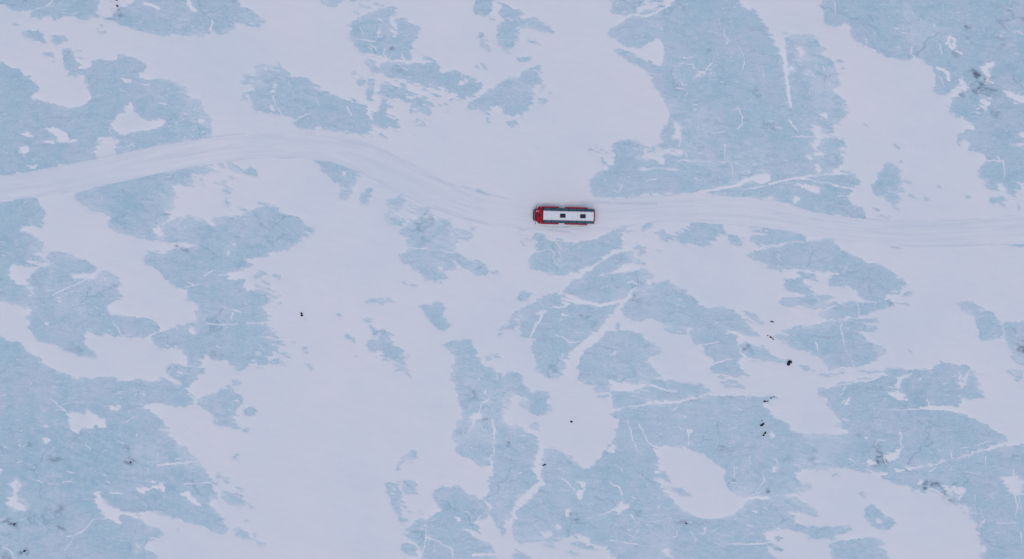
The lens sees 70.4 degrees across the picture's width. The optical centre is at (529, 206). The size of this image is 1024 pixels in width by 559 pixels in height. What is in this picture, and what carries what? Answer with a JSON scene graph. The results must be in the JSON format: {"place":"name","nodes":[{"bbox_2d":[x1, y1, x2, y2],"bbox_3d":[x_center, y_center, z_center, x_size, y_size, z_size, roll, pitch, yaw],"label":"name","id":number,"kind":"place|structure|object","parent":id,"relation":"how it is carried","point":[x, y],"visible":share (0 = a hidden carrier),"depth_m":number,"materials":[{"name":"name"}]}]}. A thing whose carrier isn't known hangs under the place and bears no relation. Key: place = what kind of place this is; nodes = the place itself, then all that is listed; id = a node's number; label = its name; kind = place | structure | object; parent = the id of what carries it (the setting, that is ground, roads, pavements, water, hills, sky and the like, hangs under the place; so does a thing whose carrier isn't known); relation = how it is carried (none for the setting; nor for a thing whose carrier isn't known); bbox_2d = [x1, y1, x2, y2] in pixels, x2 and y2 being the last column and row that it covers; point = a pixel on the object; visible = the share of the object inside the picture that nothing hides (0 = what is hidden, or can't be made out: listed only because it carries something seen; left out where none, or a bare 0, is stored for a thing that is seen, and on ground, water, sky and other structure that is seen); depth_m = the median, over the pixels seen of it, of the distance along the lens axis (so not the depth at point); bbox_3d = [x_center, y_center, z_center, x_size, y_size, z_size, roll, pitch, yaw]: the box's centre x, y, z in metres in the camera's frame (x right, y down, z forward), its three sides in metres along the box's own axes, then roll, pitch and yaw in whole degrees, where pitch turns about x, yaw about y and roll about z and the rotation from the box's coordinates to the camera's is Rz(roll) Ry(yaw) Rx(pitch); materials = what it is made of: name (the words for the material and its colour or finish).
{"place":"outdoors","nodes":[
{"label":"outdoors","id":0,"kind":"place"},
{"bbox_2d":[0,0,1023,558],"bbox_3d":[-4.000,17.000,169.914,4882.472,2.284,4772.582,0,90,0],"label":"glacier ice","id":1,"kind":"structure","parent":0,"point":[726,434],"depth_m":170.02,"materials":[{"name":"blue ice"}]},
{"bbox_2d":[0,0,1023,558],"bbox_3d":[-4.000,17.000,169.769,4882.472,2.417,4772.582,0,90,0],"label":"snow cover","id":2,"kind":"object","parent":1,"relation":"on","point":[328,442],"visible":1,"depth_m":169.88,"materials":[{"name":"white snow"}]},
{"bbox_2d":[0,133,1023,245],"bbox_3d":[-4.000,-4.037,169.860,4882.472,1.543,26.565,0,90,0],"label":"snow track","id":3,"kind":"structure","parent":1,"relation":"on","point":[402,177],"depth_m":169.85,"materials":[{"name":"white snow"}]},
{"bbox_2d":[533,206,595,224],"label":"bus","id":4,"kind":"object","parent":3,"relation":"on","point":[565,215],"visible":1,"depth_m":166.48,"materials":[{"name":"red paint"}]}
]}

